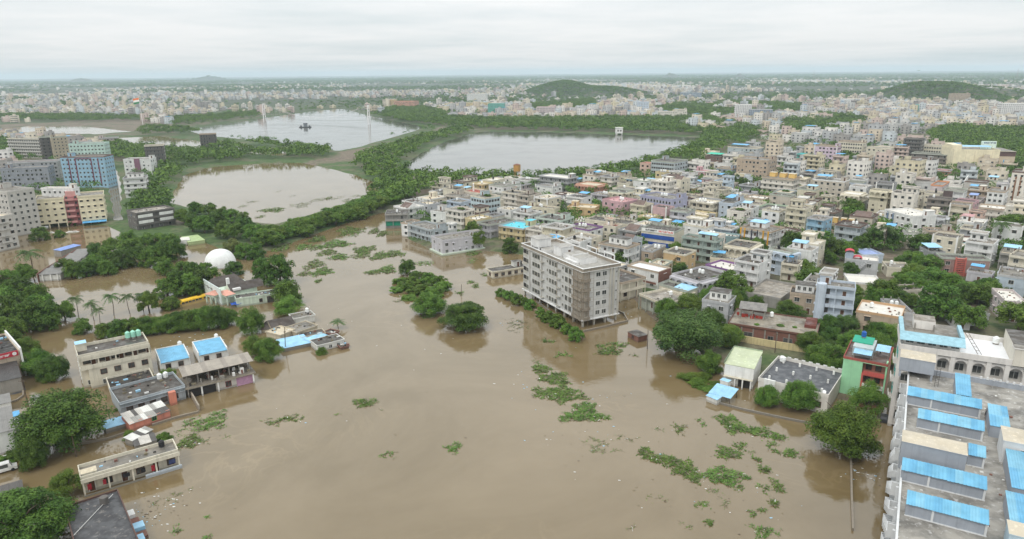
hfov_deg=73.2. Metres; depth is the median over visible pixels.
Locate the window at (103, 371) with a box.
[100,368,107,373]
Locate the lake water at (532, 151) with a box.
[407,132,699,176]
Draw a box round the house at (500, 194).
[491,192,502,198]
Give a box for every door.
[88,480,96,490]
[121,471,128,481]
[152,462,159,471]
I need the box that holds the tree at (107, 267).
[96,259,118,274]
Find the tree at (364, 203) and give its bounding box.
[356,201,371,210]
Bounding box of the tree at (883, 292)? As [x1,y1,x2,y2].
[873,287,893,301]
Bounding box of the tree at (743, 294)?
[731,288,748,300]
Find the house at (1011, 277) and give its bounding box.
[996,264,1023,296]
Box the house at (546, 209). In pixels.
[526,201,559,214]
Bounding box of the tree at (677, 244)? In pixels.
[665,242,684,249]
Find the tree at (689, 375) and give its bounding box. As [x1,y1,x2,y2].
[676,372,698,382]
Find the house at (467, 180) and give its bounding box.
[453,175,477,188]
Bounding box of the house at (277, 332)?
[265,325,295,339]
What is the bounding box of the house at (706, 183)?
[697,181,708,193]
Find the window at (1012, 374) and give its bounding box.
[1008,371,1018,379]
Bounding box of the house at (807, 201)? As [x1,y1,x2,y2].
[797,195,815,211]
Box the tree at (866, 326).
[863,320,872,330]
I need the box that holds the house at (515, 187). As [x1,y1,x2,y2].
[511,186,519,189]
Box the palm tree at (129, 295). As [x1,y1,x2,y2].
[119,293,137,312]
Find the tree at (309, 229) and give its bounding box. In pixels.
[293,221,315,236]
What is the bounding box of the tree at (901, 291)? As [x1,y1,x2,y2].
[893,288,906,302]
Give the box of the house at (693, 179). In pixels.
[686,176,698,184]
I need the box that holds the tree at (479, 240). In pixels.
[470,230,485,244]
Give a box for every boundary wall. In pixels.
[11,380,23,402]
[74,432,124,444]
[152,410,198,425]
[190,392,199,410]
[583,310,627,331]
[719,402,810,423]
[740,336,805,352]
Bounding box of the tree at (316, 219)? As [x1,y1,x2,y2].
[307,215,325,227]
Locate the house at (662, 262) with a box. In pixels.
[649,258,672,274]
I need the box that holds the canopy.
[739,301,767,319]
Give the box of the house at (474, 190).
[464,183,491,193]
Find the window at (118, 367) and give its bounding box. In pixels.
[114,365,121,370]
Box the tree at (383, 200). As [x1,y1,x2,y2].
[375,196,389,208]
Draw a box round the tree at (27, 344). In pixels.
[15,335,41,356]
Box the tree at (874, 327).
[866,321,887,336]
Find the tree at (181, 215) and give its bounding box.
[173,208,192,222]
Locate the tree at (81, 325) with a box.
[71,317,92,334]
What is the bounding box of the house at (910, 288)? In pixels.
[898,283,931,296]
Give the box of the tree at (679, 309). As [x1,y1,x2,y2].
[676,307,694,316]
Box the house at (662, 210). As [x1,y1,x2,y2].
[651,204,674,222]
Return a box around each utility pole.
[71,434,76,456]
[850,455,853,530]
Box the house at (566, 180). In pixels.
[539,173,577,191]
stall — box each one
[0,392,12,411]
[0,405,15,454]
[0,479,22,492]
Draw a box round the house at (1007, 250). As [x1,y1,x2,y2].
[997,243,1021,268]
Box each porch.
[205,290,217,304]
[221,290,235,305]
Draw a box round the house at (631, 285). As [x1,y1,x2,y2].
[619,269,645,302]
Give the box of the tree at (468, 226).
[461,220,482,230]
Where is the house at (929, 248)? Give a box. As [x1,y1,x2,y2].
[919,243,945,265]
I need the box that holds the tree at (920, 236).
[906,233,931,249]
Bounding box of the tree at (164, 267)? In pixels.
[152,258,174,274]
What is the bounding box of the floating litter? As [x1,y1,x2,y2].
[136,307,882,534]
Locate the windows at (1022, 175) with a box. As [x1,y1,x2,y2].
[1010,174,1023,197]
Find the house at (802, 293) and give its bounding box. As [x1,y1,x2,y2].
[789,280,815,314]
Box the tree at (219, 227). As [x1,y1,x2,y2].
[213,220,230,237]
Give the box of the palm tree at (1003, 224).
[989,221,1011,238]
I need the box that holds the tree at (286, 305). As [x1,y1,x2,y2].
[272,294,305,315]
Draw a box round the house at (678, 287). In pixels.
[659,280,697,295]
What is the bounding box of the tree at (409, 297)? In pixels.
[401,293,416,300]
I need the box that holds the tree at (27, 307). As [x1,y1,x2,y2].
[9,300,47,332]
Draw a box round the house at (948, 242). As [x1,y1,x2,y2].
[931,231,963,253]
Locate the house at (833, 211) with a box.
[817,203,841,220]
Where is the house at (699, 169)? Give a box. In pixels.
[693,166,718,179]
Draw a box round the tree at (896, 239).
[885,228,907,248]
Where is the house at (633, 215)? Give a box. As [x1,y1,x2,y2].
[616,213,637,220]
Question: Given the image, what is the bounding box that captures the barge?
[299,123,311,127]
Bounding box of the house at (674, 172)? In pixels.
[661,170,681,177]
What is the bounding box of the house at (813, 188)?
[797,184,819,197]
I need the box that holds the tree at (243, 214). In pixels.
[235,211,252,221]
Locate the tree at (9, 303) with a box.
[0,294,25,318]
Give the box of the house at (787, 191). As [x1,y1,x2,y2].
[774,189,796,197]
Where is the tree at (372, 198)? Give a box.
[365,196,379,206]
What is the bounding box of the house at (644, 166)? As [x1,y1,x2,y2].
[640,162,650,176]
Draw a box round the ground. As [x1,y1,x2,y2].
[0,70,1023,407]
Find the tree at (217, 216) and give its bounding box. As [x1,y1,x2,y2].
[208,211,225,225]
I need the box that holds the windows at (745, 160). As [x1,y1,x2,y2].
[738,160,776,176]
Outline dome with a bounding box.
[204,249,235,268]
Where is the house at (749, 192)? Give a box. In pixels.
[738,190,757,194]
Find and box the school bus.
[180,295,203,304]
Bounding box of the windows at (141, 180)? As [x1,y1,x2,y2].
[127,177,148,195]
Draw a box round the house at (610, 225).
[602,217,621,239]
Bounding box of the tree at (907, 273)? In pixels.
[904,271,919,280]
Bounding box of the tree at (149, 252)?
[137,245,165,267]
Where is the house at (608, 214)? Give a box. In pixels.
[596,212,617,216]
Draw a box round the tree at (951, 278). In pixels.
[935,271,964,285]
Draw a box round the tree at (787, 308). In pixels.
[774,303,799,316]
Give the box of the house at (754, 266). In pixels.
[733,248,772,286]
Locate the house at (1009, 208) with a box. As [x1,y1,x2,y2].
[1004,199,1023,214]
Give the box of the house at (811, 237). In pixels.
[801,231,825,266]
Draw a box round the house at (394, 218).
[385,209,409,228]
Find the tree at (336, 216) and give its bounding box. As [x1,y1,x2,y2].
[327,212,343,224]
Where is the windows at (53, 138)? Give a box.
[51,138,67,158]
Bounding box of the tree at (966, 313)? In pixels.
[948,303,988,328]
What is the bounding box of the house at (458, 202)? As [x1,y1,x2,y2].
[447,198,470,207]
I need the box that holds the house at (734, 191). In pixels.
[730,188,738,193]
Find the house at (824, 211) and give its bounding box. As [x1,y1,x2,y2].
[813,207,830,215]
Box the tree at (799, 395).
[777,379,820,410]
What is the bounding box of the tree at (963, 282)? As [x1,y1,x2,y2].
[951,280,983,300]
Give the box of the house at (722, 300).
[701,287,735,322]
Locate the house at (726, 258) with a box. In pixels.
[710,250,737,262]
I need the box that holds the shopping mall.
[941,141,1015,168]
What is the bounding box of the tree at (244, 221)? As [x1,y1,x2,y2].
[235,216,256,227]
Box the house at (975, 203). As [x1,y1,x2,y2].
[955,198,978,208]
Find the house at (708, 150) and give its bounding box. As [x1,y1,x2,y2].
[701,148,719,157]
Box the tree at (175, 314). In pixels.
[166,310,190,331]
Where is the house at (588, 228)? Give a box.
[573,222,602,240]
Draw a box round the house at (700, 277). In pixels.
[669,266,726,296]
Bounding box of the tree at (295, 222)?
[289,219,307,226]
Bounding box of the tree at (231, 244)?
[222,238,240,253]
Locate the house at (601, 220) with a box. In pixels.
[585,214,636,226]
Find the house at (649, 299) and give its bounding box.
[638,288,685,314]
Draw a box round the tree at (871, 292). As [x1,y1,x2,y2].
[864,286,879,301]
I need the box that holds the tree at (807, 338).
[794,331,825,351]
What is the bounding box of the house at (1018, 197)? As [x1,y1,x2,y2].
[1008,196,1023,202]
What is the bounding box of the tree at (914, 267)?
[901,262,922,273]
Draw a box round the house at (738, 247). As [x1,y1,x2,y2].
[722,239,763,257]
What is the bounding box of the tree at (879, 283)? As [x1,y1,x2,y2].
[864,277,899,298]
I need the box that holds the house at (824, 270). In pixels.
[803,267,838,287]
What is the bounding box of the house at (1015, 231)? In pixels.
[991,221,1023,245]
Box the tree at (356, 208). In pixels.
[348,206,361,214]
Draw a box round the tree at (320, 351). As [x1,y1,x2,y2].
[315,347,328,355]
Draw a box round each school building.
[880,349,1023,538]
[887,314,1023,425]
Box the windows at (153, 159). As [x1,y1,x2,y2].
[126,159,156,173]
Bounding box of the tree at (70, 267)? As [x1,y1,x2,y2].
[61,260,85,278]
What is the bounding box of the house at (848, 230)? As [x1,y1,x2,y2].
[834,220,867,242]
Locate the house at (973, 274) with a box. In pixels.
[966,263,994,280]
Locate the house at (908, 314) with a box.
[880,296,914,320]
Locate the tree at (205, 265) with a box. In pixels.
[199,262,213,270]
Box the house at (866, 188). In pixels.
[849,183,871,194]
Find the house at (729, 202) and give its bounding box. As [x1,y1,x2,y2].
[718,194,744,216]
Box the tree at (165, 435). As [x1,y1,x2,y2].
[156,431,173,441]
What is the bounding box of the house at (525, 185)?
[520,182,530,190]
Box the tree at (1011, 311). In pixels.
[993,300,1023,329]
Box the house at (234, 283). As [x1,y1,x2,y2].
[203,273,263,304]
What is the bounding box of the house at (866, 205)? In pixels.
[864,195,868,208]
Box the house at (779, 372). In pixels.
[757,355,841,411]
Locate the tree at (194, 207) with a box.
[186,201,202,214]
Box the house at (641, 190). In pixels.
[633,186,651,196]
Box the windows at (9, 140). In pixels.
[9,140,40,156]
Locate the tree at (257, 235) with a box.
[250,228,270,242]
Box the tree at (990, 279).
[981,277,1001,287]
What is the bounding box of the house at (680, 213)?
[670,206,695,223]
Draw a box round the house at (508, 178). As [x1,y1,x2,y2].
[504,176,523,181]
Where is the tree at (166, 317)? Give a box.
[157,314,178,333]
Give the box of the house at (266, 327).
[261,321,270,332]
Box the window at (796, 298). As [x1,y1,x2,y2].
[794,296,799,301]
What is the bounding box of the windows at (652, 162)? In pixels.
[651,162,686,172]
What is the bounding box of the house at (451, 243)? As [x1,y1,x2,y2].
[430,229,484,255]
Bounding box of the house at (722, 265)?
[705,259,735,274]
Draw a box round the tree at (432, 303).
[410,291,447,316]
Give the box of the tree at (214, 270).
[210,266,221,276]
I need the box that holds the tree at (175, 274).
[165,268,184,292]
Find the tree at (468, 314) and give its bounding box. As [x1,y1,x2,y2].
[435,300,488,331]
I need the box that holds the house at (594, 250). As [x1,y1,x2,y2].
[591,246,599,253]
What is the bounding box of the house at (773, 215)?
[761,206,785,225]
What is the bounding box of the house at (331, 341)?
[309,333,344,349]
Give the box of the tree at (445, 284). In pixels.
[433,281,451,290]
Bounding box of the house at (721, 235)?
[696,230,725,254]
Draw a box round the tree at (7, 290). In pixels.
[0,286,23,301]
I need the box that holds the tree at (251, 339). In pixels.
[242,334,265,356]
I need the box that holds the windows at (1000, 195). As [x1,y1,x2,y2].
[988,193,1007,204]
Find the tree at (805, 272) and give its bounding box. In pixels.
[792,267,820,280]
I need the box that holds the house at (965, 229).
[959,221,982,235]
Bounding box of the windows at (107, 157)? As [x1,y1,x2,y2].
[62,157,116,185]
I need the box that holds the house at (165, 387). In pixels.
[109,371,185,414]
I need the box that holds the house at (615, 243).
[598,234,639,263]
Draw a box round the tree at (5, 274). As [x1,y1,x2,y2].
[0,269,21,287]
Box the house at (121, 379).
[106,368,152,394]
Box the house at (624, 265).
[619,261,628,269]
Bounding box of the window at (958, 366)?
[954,362,963,370]
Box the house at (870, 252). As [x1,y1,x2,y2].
[857,248,883,262]
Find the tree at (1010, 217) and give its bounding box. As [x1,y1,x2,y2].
[991,213,1023,239]
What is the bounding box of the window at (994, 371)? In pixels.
[990,368,1000,376]
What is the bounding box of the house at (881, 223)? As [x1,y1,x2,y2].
[872,222,896,245]
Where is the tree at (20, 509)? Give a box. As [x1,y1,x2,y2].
[0,486,81,538]
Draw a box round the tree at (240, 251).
[233,243,252,259]
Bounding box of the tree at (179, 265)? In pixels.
[170,261,189,271]
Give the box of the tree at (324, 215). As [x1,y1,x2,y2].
[319,211,336,224]
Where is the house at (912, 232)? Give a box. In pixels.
[905,229,921,235]
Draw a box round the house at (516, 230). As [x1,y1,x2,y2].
[499,219,539,242]
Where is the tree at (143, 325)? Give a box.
[129,316,153,334]
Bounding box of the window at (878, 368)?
[875,366,881,371]
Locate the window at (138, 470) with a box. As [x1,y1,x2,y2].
[136,466,144,474]
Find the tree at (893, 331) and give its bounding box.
[879,322,897,343]
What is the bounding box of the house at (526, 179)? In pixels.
[518,177,539,188]
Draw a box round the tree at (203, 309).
[189,305,214,331]
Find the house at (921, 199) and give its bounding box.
[917,189,925,208]
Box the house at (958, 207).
[947,201,972,223]
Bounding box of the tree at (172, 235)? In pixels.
[165,233,180,242]
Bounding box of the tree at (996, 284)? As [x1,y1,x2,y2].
[984,279,1002,290]
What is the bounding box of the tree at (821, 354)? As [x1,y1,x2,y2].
[804,342,847,368]
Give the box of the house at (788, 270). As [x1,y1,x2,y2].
[780,255,802,281]
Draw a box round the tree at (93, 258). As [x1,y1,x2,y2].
[85,254,103,274]
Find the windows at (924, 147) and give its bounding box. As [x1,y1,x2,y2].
[924,147,941,152]
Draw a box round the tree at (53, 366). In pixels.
[31,353,70,383]
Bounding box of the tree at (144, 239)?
[137,232,154,246]
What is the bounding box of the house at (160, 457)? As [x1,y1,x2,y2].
[77,439,181,496]
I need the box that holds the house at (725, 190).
[704,181,731,198]
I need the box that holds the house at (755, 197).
[744,194,768,200]
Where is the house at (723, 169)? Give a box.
[717,165,736,175]
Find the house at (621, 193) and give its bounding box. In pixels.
[608,188,634,197]
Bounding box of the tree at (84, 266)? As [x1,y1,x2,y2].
[71,259,96,276]
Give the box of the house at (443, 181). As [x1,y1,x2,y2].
[430,176,450,190]
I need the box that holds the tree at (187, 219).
[183,214,201,231]
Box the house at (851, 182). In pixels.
[849,180,866,187]
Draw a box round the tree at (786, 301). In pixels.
[776,299,795,308]
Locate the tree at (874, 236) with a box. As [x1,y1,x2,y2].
[862,227,884,248]
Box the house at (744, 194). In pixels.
[729,192,747,197]
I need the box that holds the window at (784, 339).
[783,338,792,342]
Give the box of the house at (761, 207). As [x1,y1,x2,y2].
[758,203,787,221]
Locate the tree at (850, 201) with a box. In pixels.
[841,197,864,213]
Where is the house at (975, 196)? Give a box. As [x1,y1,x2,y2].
[967,193,984,207]
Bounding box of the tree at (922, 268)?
[919,265,926,273]
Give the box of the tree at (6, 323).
[0,315,27,339]
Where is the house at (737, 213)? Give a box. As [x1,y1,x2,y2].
[726,207,750,227]
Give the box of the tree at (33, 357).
[19,347,51,375]
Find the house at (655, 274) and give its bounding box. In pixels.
[627,261,670,289]
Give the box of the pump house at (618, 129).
[615,127,622,134]
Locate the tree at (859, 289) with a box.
[855,284,864,294]
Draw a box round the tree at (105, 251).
[94,244,120,260]
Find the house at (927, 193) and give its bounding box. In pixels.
[922,190,942,208]
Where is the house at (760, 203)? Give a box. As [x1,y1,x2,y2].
[745,199,766,205]
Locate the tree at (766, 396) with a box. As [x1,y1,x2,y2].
[753,384,780,406]
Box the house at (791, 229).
[780,224,800,245]
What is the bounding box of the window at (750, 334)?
[743,331,752,336]
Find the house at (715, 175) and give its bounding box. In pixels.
[703,170,724,179]
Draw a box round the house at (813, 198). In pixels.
[804,192,822,211]
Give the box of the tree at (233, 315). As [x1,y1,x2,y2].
[215,308,237,325]
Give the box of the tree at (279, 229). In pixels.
[271,225,286,235]
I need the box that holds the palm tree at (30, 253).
[14,249,44,268]
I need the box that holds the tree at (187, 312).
[177,309,205,330]
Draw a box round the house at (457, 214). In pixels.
[445,206,474,229]
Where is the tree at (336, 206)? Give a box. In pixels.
[331,205,348,212]
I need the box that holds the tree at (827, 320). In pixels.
[817,314,841,331]
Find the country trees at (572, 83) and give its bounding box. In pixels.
[0,70,1023,114]
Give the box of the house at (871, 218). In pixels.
[849,210,878,227]
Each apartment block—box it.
[0,163,57,189]
[0,182,40,235]
[0,213,19,251]
[6,135,41,157]
[7,159,63,181]
[36,190,107,227]
[38,136,52,159]
[40,183,80,196]
[50,134,69,158]
[60,152,117,187]
[68,140,110,154]
[122,172,148,197]
[123,155,156,174]
[144,144,165,166]
[199,133,216,146]
[389,99,396,105]
[394,101,418,105]
[458,102,491,105]
[467,94,487,101]
[470,189,499,212]
[488,103,504,112]
[521,234,621,327]
[536,105,555,112]
[637,101,648,110]
[640,191,687,207]
[650,176,676,193]
[651,155,687,177]
[658,111,674,115]
[673,175,690,192]
[675,108,686,116]
[680,92,701,96]
[734,104,751,117]
[736,155,776,178]
[749,109,772,115]
[760,171,801,195]
[784,198,813,232]
[802,101,821,106]
[812,174,849,199]
[813,273,855,328]
[814,143,841,164]
[814,169,837,177]
[838,139,867,153]
[840,98,860,103]
[866,146,894,159]
[867,188,892,212]
[875,181,897,195]
[890,185,920,208]
[895,168,916,185]
[902,137,924,155]
[923,144,941,152]
[926,104,942,108]
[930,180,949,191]
[943,187,967,213]
[948,92,970,100]
[985,184,1009,204]
[996,178,1010,187]
[997,102,1023,114]
[1006,166,1023,203]
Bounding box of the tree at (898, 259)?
[894,256,907,261]
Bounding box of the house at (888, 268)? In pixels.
[881,260,905,276]
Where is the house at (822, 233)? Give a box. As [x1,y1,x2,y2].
[803,230,824,238]
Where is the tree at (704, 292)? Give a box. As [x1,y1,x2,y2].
[699,285,713,299]
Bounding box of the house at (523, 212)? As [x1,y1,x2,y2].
[513,205,542,220]
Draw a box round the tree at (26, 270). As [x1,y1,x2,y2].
[11,263,37,280]
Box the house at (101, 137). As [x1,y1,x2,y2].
[98,135,118,144]
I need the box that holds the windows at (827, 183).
[814,181,847,199]
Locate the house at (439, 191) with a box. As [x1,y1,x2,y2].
[429,186,448,194]
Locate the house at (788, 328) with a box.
[728,308,819,343]
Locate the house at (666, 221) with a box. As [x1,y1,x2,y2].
[662,218,683,226]
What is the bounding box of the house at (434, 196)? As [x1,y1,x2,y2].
[416,191,445,201]
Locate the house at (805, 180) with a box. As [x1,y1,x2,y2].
[800,175,811,183]
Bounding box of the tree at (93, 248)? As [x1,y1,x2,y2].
[86,242,104,254]
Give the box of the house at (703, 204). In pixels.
[689,198,719,216]
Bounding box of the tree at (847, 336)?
[836,329,868,349]
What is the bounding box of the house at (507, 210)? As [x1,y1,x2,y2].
[497,204,519,217]
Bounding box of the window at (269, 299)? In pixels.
[267,296,273,302]
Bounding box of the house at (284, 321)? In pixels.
[266,316,294,328]
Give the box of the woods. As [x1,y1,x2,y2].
[0,97,1023,208]
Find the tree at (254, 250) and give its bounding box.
[246,243,266,259]
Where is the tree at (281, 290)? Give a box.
[270,279,303,302]
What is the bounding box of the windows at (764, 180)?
[763,180,798,190]
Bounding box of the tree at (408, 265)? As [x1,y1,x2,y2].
[398,259,415,274]
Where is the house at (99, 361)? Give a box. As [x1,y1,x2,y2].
[74,329,153,388]
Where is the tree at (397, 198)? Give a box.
[386,193,400,201]
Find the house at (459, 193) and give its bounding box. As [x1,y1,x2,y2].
[444,189,473,200]
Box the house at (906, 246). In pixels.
[902,236,918,250]
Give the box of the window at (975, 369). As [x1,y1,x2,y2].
[972,365,981,373]
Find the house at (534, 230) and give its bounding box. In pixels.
[525,223,547,241]
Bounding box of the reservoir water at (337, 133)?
[189,109,422,150]
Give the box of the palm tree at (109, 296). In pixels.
[101,293,120,313]
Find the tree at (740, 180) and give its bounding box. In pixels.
[734,173,750,183]
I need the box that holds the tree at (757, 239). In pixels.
[751,237,764,243]
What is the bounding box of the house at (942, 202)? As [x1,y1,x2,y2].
[926,194,952,215]
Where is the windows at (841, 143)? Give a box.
[841,143,866,152]
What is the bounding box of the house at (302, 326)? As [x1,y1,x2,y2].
[283,320,317,335]
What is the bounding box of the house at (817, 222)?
[806,214,832,235]
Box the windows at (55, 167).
[18,162,62,179]
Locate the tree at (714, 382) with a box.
[709,380,719,385]
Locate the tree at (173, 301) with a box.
[159,295,182,310]
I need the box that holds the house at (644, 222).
[634,218,663,225]
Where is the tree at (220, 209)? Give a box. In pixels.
[210,206,227,214]
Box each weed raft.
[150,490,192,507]
[173,523,181,535]
[174,409,229,438]
[176,431,208,451]
[259,207,283,212]
[260,414,302,426]
[269,242,291,251]
[295,244,311,250]
[296,271,312,275]
[302,258,325,270]
[304,235,325,242]
[308,244,326,250]
[310,266,334,276]
[316,248,336,256]
[317,238,352,247]
[326,253,349,259]
[337,226,356,236]
[347,228,366,236]
[351,254,371,258]
[352,397,378,407]
[353,245,376,255]
[364,270,377,274]
[367,227,378,233]
[370,250,389,259]
[375,264,395,273]
[376,230,387,236]
[380,249,406,256]
[380,450,394,457]
[415,261,431,265]
[419,313,433,318]
[442,441,462,454]
[465,250,481,256]
[507,318,533,332]
[531,360,570,385]
[531,385,588,404]
[553,350,572,356]
[558,401,611,421]
[583,438,623,453]
[595,347,621,355]
[603,341,628,352]
[636,446,700,484]
[673,421,687,435]
[694,501,711,509]
[699,465,752,487]
[702,518,713,525]
[712,413,788,440]
[714,440,754,460]
[730,481,743,492]
[747,509,756,517]
[749,523,780,538]
[750,454,762,463]
[755,483,771,494]
[758,461,770,473]
[761,440,781,454]
[768,498,779,508]
[769,477,786,492]
[781,448,803,458]
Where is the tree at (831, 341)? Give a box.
[818,339,840,356]
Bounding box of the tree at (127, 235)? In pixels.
[115,229,137,242]
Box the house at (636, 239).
[625,233,642,261]
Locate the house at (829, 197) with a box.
[821,194,839,207]
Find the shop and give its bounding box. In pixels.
[0,330,26,375]
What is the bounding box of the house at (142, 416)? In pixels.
[121,400,170,430]
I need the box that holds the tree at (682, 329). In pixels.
[652,308,724,363]
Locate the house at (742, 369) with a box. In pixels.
[723,346,762,390]
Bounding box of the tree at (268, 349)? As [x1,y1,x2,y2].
[253,337,284,362]
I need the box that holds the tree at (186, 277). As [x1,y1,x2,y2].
[174,271,203,295]
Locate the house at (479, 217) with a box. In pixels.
[465,213,490,225]
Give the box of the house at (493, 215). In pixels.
[485,212,504,218]
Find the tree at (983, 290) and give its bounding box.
[966,283,993,306]
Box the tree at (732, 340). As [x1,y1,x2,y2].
[722,331,740,347]
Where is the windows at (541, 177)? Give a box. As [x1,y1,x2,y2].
[541,177,575,190]
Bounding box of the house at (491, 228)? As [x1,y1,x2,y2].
[477,217,516,237]
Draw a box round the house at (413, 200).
[402,196,423,203]
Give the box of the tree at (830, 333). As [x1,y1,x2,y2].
[818,325,840,343]
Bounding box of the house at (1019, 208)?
[1012,204,1023,215]
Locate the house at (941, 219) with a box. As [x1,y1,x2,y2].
[935,215,949,226]
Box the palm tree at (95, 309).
[90,307,105,318]
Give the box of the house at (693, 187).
[690,184,701,193]
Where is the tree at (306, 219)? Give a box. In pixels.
[294,217,311,223]
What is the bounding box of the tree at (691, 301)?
[675,292,701,312]
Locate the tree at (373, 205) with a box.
[365,199,378,212]
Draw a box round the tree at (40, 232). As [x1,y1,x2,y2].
[27,226,51,240]
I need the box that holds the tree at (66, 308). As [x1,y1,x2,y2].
[57,300,75,320]
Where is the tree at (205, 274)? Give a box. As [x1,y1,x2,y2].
[185,268,213,294]
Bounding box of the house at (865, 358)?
[839,331,893,394]
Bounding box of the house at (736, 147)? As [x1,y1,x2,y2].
[727,143,763,153]
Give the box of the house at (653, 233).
[641,221,684,249]
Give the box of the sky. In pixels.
[0,0,1023,78]
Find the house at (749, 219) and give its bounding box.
[746,217,764,224]
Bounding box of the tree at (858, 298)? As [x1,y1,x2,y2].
[853,294,863,314]
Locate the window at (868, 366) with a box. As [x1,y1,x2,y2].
[865,364,871,369]
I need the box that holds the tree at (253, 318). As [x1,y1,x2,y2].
[234,305,265,335]
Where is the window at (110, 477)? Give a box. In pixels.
[103,476,112,483]
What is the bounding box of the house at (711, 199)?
[694,197,724,209]
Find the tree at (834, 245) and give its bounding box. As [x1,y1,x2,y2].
[824,236,845,256]
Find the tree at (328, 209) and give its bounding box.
[320,207,335,212]
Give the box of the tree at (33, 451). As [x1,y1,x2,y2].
[11,435,50,472]
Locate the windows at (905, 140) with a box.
[905,140,924,155]
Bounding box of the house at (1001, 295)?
[989,288,1023,322]
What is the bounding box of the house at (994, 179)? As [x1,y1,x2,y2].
[986,175,1003,188]
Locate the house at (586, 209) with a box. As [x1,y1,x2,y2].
[567,200,599,216]
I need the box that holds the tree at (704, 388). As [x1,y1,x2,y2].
[697,384,713,392]
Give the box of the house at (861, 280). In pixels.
[843,273,878,292]
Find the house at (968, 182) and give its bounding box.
[963,175,989,187]
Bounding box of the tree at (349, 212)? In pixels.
[340,210,351,217]
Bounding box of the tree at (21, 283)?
[5,275,36,293]
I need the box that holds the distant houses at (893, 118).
[0,99,1023,190]
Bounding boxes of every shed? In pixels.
[0,360,23,394]
[12,410,19,417]
[37,248,88,281]
[54,244,80,256]
[103,416,125,433]
[123,426,152,446]
[132,432,156,448]
[276,334,310,351]
[304,333,325,343]
[706,393,721,404]
[709,383,737,403]
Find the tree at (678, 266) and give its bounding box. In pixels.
[670,261,687,272]
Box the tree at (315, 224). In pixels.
[304,220,318,226]
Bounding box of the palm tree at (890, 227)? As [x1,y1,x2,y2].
[872,223,898,250]
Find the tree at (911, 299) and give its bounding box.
[901,292,921,306]
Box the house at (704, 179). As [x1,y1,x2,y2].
[696,177,714,184]
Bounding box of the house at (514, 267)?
[485,259,522,278]
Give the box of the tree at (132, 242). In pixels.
[114,236,141,250]
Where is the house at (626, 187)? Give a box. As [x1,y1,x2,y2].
[612,185,635,191]
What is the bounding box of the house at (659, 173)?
[655,169,669,178]
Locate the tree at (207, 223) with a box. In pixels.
[192,214,214,232]
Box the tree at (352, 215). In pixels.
[337,207,357,220]
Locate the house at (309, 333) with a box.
[298,328,325,337]
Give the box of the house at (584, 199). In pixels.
[566,191,591,205]
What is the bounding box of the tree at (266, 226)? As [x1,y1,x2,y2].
[258,224,273,228]
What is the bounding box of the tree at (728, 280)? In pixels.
[711,269,754,292]
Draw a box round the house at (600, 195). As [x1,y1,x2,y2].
[591,191,608,203]
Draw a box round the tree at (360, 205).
[354,203,368,209]
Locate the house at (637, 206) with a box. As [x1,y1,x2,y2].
[630,200,653,214]
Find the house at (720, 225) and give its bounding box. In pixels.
[709,217,738,233]
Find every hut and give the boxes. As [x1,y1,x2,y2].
[180,237,189,244]
[183,235,204,245]
[628,330,647,341]
[720,378,731,385]
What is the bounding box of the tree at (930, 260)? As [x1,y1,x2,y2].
[909,254,945,270]
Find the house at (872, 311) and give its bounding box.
[855,299,905,330]
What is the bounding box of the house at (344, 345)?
[337,341,349,349]
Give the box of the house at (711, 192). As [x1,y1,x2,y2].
[703,185,719,198]
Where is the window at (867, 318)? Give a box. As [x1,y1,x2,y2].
[864,315,870,320]
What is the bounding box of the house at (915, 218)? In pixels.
[884,208,936,234]
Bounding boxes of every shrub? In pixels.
[0,450,14,460]
[0,455,14,462]
[52,230,65,237]
[264,232,285,244]
[281,224,296,237]
[354,206,368,219]
[383,191,398,203]
[388,286,402,293]
[391,277,404,283]
[395,280,414,290]
[403,276,421,283]
[405,284,422,294]
[409,270,426,281]
[414,283,435,294]
[419,272,437,283]
[431,275,448,285]
[495,288,506,296]
[502,290,517,298]
[510,294,527,305]
[523,299,536,310]
[535,307,544,317]
[538,310,555,322]
[547,313,566,328]
[559,323,572,334]
[568,326,584,342]
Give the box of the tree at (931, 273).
[919,266,946,284]
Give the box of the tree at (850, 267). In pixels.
[843,261,860,273]
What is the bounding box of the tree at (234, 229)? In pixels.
[220,221,244,238]
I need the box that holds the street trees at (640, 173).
[0,104,1023,250]
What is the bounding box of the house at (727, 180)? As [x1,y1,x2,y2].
[714,175,734,187]
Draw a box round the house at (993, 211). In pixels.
[978,203,1005,227]
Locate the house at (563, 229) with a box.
[542,222,574,239]
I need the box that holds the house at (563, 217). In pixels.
[536,212,573,223]
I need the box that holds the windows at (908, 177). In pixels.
[897,175,915,183]
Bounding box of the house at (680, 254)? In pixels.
[663,246,696,268]
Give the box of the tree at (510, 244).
[502,237,518,253]
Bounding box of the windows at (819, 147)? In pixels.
[816,147,840,162]
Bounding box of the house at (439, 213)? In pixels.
[430,204,447,224]
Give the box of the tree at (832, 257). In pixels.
[824,251,838,263]
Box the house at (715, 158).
[705,152,723,162]
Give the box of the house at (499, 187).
[488,179,520,192]
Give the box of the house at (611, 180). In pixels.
[600,172,619,190]
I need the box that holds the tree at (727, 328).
[720,323,746,339]
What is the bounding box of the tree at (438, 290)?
[425,286,443,296]
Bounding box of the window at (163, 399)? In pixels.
[161,396,167,401]
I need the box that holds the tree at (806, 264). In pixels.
[801,258,816,270]
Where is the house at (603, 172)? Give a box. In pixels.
[597,170,611,174]
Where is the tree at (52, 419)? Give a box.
[7,387,117,454]
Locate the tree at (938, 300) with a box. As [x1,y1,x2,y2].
[912,282,968,320]
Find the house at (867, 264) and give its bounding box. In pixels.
[843,248,878,275]
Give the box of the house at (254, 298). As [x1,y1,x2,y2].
[234,289,275,306]
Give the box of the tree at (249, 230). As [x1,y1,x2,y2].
[241,223,261,241]
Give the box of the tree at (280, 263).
[258,253,295,285]
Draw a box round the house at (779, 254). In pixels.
[768,245,800,274]
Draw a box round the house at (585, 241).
[563,235,591,250]

